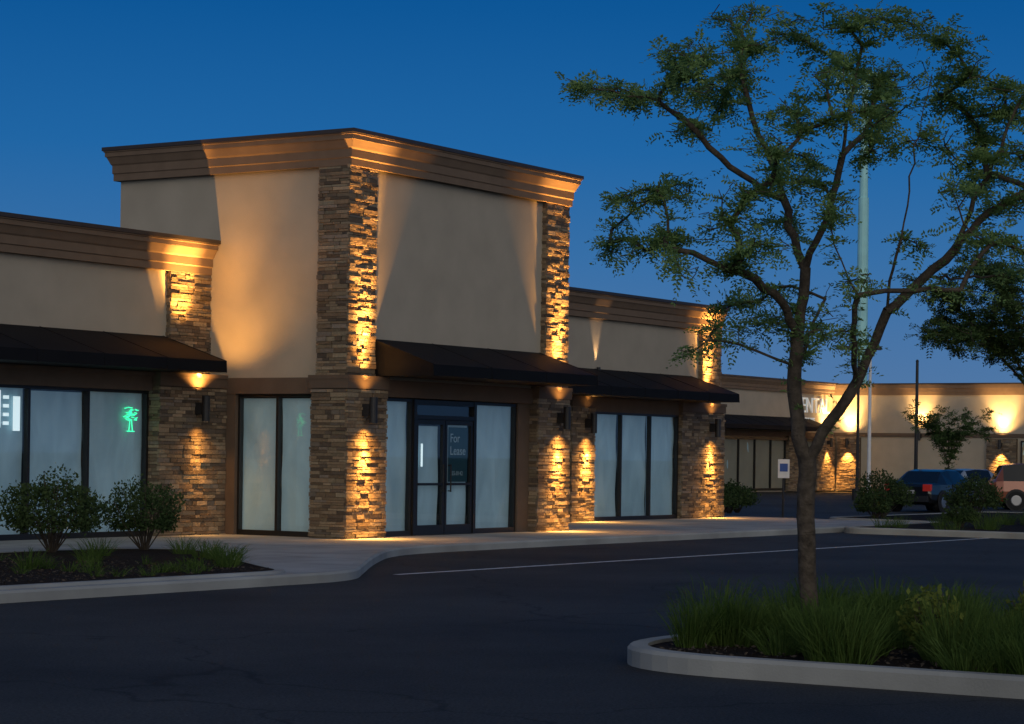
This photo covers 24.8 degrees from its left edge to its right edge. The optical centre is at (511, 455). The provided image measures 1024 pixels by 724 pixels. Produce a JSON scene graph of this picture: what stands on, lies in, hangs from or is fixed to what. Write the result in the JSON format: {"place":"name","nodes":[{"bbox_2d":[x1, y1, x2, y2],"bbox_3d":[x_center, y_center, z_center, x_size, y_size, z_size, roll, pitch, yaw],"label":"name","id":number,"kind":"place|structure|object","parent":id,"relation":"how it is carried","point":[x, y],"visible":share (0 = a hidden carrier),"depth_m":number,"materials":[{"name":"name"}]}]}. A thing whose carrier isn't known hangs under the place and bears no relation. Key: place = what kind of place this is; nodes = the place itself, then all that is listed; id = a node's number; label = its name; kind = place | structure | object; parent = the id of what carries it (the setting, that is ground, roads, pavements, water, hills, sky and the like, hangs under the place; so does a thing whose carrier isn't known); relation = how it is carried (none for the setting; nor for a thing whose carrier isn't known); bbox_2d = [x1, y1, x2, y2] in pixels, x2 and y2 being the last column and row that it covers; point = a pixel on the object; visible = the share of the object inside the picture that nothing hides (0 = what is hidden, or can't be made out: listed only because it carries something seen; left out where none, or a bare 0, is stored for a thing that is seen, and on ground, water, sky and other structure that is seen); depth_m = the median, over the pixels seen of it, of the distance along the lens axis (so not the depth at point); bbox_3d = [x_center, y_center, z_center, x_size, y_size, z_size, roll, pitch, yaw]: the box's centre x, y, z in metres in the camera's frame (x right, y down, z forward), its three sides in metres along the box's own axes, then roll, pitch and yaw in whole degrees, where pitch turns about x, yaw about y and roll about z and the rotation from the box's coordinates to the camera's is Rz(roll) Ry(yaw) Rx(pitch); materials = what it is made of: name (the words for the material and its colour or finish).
{"place":"outdoors","nodes":[
{"label":"outdoors","id":0,"kind":"place"},
{"bbox_2d":[0,516,916,603],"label":"sidewalk","id":1,"kind":"structure","parent":0,"point":[303,560],"depth_m":40.79,"materials":[{"name":"concrete"}]},
{"bbox_2d":[0,548,285,589],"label":"planting bed","id":2,"kind":"object","parent":1,"relation":"on","point":[121,558],"visible":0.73,"depth_m":30.38,"materials":[{"name":"soil"}]},
{"bbox_2d":[0,462,113,551],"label":"shrub","id":3,"kind":"object","parent":2,"relation":"on","point":[85,506],"visible":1,"depth_m":34.98,"materials":[{"name":"green plant"}]},
{"bbox_2d":[0,535,268,576],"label":"border grass","id":4,"kind":"structure","parent":2,"relation":"on","point":[222,559],"depth_m":31.48,"materials":[{"name":"green plant"}]},
{"bbox_2d":[99,473,188,549],"bbox_3d":[-5.763,0.892,36.632,1.458,1.210,1.423,1,0,33],"label":"shrub","id":5,"kind":"object","parent":2,"relation":"on","point":[140,520],"visible":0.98,"depth_m":36.38,"materials":[{"name":"green plant"}]},
{"bbox_2d":[0,167,726,534],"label":"walls","id":6,"kind":"structure","parent":1,"relation":"on","point":[456,265],"depth_m":44.81,"materials":[{"name":"beige paint"}]},
{"bbox_2d":[0,384,678,540],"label":"window frames","id":7,"kind":"structure","parent":6,"relation":"attached to","point":[412,527],"depth_m":45.28,"materials":[{"name":"black metal"}]},
{"bbox_2d":[123,407,138,431],"bbox_3d":[-7.027,-0.658,42.909,0.019,0.459,0.417,1,0,33],"label":"neon sign","id":8,"kind":"object","parent":7,"relation":"attached to","point":[130,412],"visible":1,"depth_m":42.89,"materials":[{"name":"green"}]},
{"bbox_2d":[0,390,422,466],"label":"backlit notices","id":9,"kind":"object","parent":7,"relation":"attached to","point":[16,413],"visible":1,"depth_m":40.41,"materials":[{"name":"white"}]},
{"bbox_2d":[0,387,673,534],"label":"papered windows","id":10,"kind":"structure","parent":7,"relation":"attached to","point":[56,435],"depth_m":44.65,"materials":[{"name":"paper"}]},
{"bbox_2d":[448,427,467,481],"bbox_3d":[-1.088,-0.010,46.651,0.006,1.090,0.680,1,0,33],"label":"lease poster","id":11,"kind":"object","parent":7,"relation":"attached to","point":[458,462],"visible":1,"depth_m":46.66,"materials":[{"name":"paper"}]},
{"bbox_2d":[450,434,464,454],"bbox_3d":[-1.081,-0.214,46.646,0.002,0.423,0.538,1,0,33],"label":"lease lettering","id":12,"kind":"object","parent":11,"relation":"attached to","point":[457,449],"visible":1,"depth_m":46.59},
{"bbox_2d":[0,127,728,329],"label":"cornice","id":13,"kind":"structure","parent":6,"relation":"on","point":[23,234],"depth_m":44.57,"materials":[{"name":"beige paint"}]},
{"bbox_2d":[0,324,739,402],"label":"awnings","id":14,"kind":"object","parent":6,"relation":"attached to","point":[39,345],"visible":0.97,"depth_m":43.79,"materials":[{"name":"fabric"}]},
{"bbox_2d":[140,164,725,538],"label":"stone piers","id":15,"kind":"structure","parent":1,"relation":"on","point":[347,459],"depth_m":43.87,"materials":[{"name":"brown stone"}]},
{"bbox_2d":[195,367,720,436],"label":"wall sconces","id":16,"kind":"object","parent":15,"relation":"attached to","point":[370,409],"depth_m":43.97,"materials":[{"name":"black paint"}]},
{"bbox_2d":[778,458,789,517],"bbox_3d":[7.502,0.960,64.332,0.320,1.750,0.080,1,0,0],"label":"accessible parking sign","id":17,"kind":"object","parent":1,"relation":"on","point":[783,468],"visible":0.83,"depth_m":64.30,"materials":[{"name":"white metal"}]},
{"bbox_2d":[0,491,1023,723],"bbox_3d":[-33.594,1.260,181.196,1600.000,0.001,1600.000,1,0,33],"label":"parking lot","id":18,"kind":"structure","parent":0,"point":[380,642],"depth_m":21.20,"materials":[{"name":"black asphalt"}]},
{"bbox_2d":[395,538,984,574],"bbox_3d":[13.364,1.913,63.677,7.620,0.001,67.600,1,0,33],"label":"painted line","id":19,"kind":"object","parent":18,"relation":"on","point":[667,557],"visible":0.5,"depth_m":39.59,"materials":[{"name":"paint"}]},
{"bbox_2d":[723,495,727,506],"bbox_3d":[5.413,1.214,64.832,1.314,0.980,1.264,1,0,33],"label":"shrub","id":20,"kind":"object","parent":18,"relation":"on","point":[726,502],"visible":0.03,"depth_m":64.92,"materials":[{"name":"green plant"}]},
{"bbox_2d":[723,485,736,505],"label":"shrub","id":21,"kind":"object","parent":18,"relation":"on","point":[728,497],"visible":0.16,"depth_m":65.92,"materials":[{"name":"green plant"}]},
{"bbox_2d":[723,485,746,512],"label":"shrub","id":22,"kind":"object","parent":18,"relation":"on","point":[735,504],"visible":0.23,"depth_m":66.91,"materials":[{"name":"green plant"}]},
{"bbox_2d":[724,478,755,513],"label":"shrub","id":23,"kind":"object","parent":18,"relation":"on","point":[738,488],"visible":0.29,"depth_m":68.05,"materials":[{"name":"green plant"}]},
{"bbox_2d":[733,485,761,512],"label":"shrub","id":24,"kind":"object","parent":18,"relation":"on","point":[738,509],"visible":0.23,"depth_m":69.11,"materials":[{"name":"green plant"}]},
{"bbox_2d":[627,635,1023,698],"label":"traffic island","id":25,"kind":"structure","parent":18,"relation":"on","point":[908,669],"depth_m":18.04,"materials":[{"name":"concrete"}]},
{"bbox_2d":[554,0,1023,616],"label":"honey locust tree","id":26,"kind":"object","parent":25,"relation":"on","point":[682,68],"visible":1,"depth_m":20.26,"materials":[{"name":"green plant"}]},
{"bbox_2d":[896,583,971,647],"bbox_3d":[3.411,1.334,18.823,0.656,0.640,0.623,1,0,33],"label":"perennial plant","id":27,"kind":"object","parent":25,"relation":"on","point":[914,613],"visible":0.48,"depth_m":18.77,"materials":[{"name":"green plant"}]},
{"bbox_2d":[1001,581,1023,626],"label":"perennial plant","id":28,"kind":"object","parent":25,"relation":"on","point":[1019,598],"visible":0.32,"depth_m":19.89,"materials":[{"name":"green plant"}]},
{"bbox_2d":[836,346,881,499],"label":"street lamp","id":29,"kind":"object","parent":18,"relation":"on","point":[856,488],"visible":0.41,"depth_m":99.94,"materials":[{"name":"grey metal"}]},
{"bbox_2d":[867,360,871,486],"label":"flagpole","id":30,"kind":"object","parent":18,"relation":"on","point":[869,430],"visible":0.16,"depth_m":110.01,"materials":[{"name":"white metal"}]},
{"bbox_2d":[721,388,1023,491],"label":"walls","id":31,"kind":"structure","parent":18,"relation":"on","point":[892,441],"depth_m":121.03,"materials":[{"name":"beige paint"}]},
{"bbox_2d":[724,414,831,431],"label":"awnings","id":32,"kind":"object","parent":31,"relation":"attached to","point":[755,422],"visible":0.66,"depth_m":116.02,"materials":[{"name":"fabric"}]},
{"bbox_2d":[802,397,829,413],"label":"dental lettering","id":33,"kind":"object","parent":31,"relation":"attached to","point":[807,404],"visible":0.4,"depth_m":123.01,"materials":[{"name":"white"}]},
{"bbox_2d":[720,374,1023,394],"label":"cornice","id":34,"kind":"structure","parent":31,"relation":"on","point":[763,383],"depth_m":121.05,"materials":[{"name":"beige paint"}]},
{"bbox_2d":[827,431,1001,448],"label":"wall sconces","id":35,"kind":"object","parent":31,"relation":"attached to","point":[830,442],"depth_m":123.71,"materials":[{"name":"black paint"}]},
{"bbox_2d":[784,436,1017,490],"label":"stone piers","id":36,"kind":"structure","parent":18,"relation":"on","point":[1006,453],"depth_m":123.61,"materials":[{"name":"brown stone"}]},
{"bbox_2d":[725,436,1023,489],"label":"window frames","id":37,"kind":"structure","parent":36,"relation":"attached to","point":[754,439],"depth_m":117.36,"materials":[{"name":"black metal"}]},
{"bbox_2d":[914,360,918,468],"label":"utility pole","id":38,"kind":"object","parent":18,"relation":"on","point":[916,413],"visible":0.53,"depth_m":99.99,"materials":[{"name":"black paint"}]},
{"bbox_2d":[829,512,1023,538],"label":"traffic island","id":39,"kind":"structure","parent":18,"relation":"on","point":[922,526],"depth_m":54.82,"materials":[{"name":"concrete"}]},
{"bbox_2d":[849,489,892,517],"bbox_3d":[9.927,1.327,63.969,1.242,0.841,1.275,1,0,33],"label":"shrub","id":40,"kind":"object","parent":39,"relation":"on","point":[867,502],"visible":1,"depth_m":63.72,"materials":[{"name":"green plant"}]},
{"bbox_2d":[852,468,917,516],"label":"shrub","id":41,"kind":"object","parent":39,"relation":"on","point":[893,487],"visible":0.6,"depth_m":65.40,"materials":[{"name":"green plant"}]},
{"bbox_2d":[893,247,1023,384],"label":"shade tree","id":42,"kind":"object","parent":39,"relation":"on","point":[993,338],"visible":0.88,"depth_m":54.85,"materials":[{"name":"green plant"}]},
{"bbox_2d":[938,503,982,526],"bbox_3d":[10.982,1.446,56.693,0.984,0.631,1.151,1,0,33],"label":"shrub","id":43,"kind":"object","parent":39,"relation":"on","point":[967,513],"visible":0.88,"depth_m":56.49,"materials":[{"name":"green plant"}]},
{"bbox_2d":[942,471,1007,515],"bbox_3d":[12.825,1.108,64.844,1.679,1.360,1.858,1,0,-8],"label":"shrub","id":44,"kind":"object","parent":39,"relation":"on","point":[991,498],"visible":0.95,"depth_m":64.58,"materials":[{"name":"green plant"}]},
{"bbox_2d":[885,469,983,512],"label":"parked car","id":45,"kind":"object","parent":18,"relation":"on","point":[930,486],"visible":0.48,"depth_m":78.25,"materials":[{"name":"blue paint"}]},
{"bbox_2d":[900,399,998,468],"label":"ornamental tree","id":46,"kind":"object","parent":18,"relation":"on","point":[932,425],"visible":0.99,"depth_m":94.67,"materials":[{"name":"green plant"}]},
{"bbox_2d":[946,469,992,485],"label":"parked car","id":47,"kind":"object","parent":18,"relation":"on","point":[983,473],"visible":0.01,"depth_m":91.26,"materials":[{"name":"grey paint"}]},
{"bbox_2d":[987,463,1023,509],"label":"parked car","id":48,"kind":"object","parent":18,"relation":"on","point":[1008,479],"visible":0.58,"depth_m":83.92,"materials":[{"name":"brown paint"}]},
{"bbox_2d":[0,0,1023,382],"label":"sky","id":49,"kind":"structure","parent":0,"point":[78,78],"materials":[{"name":"blue"}]},
{"bbox_2d":[639,566,1023,674],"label":"ornamental grass","id":50,"kind":"structure","parent":0,"point":[843,628],"depth_m":18.91,"materials":[{"name":"green plant"}]},
{"bbox_2d":[836,72,876,382],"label":"monopole tower","id":51,"kind":"structure","parent":0,"point":[863,231],"depth_m":179.53,"materials":[{"name":"grey metal"}]},
{"bbox_2d":[863,511,1023,529],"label":"verge grass","id":52,"kind":"structure","parent":0,"point":[987,524],"depth_m":55.38,"materials":[{"name":"green plant"}]}
]}

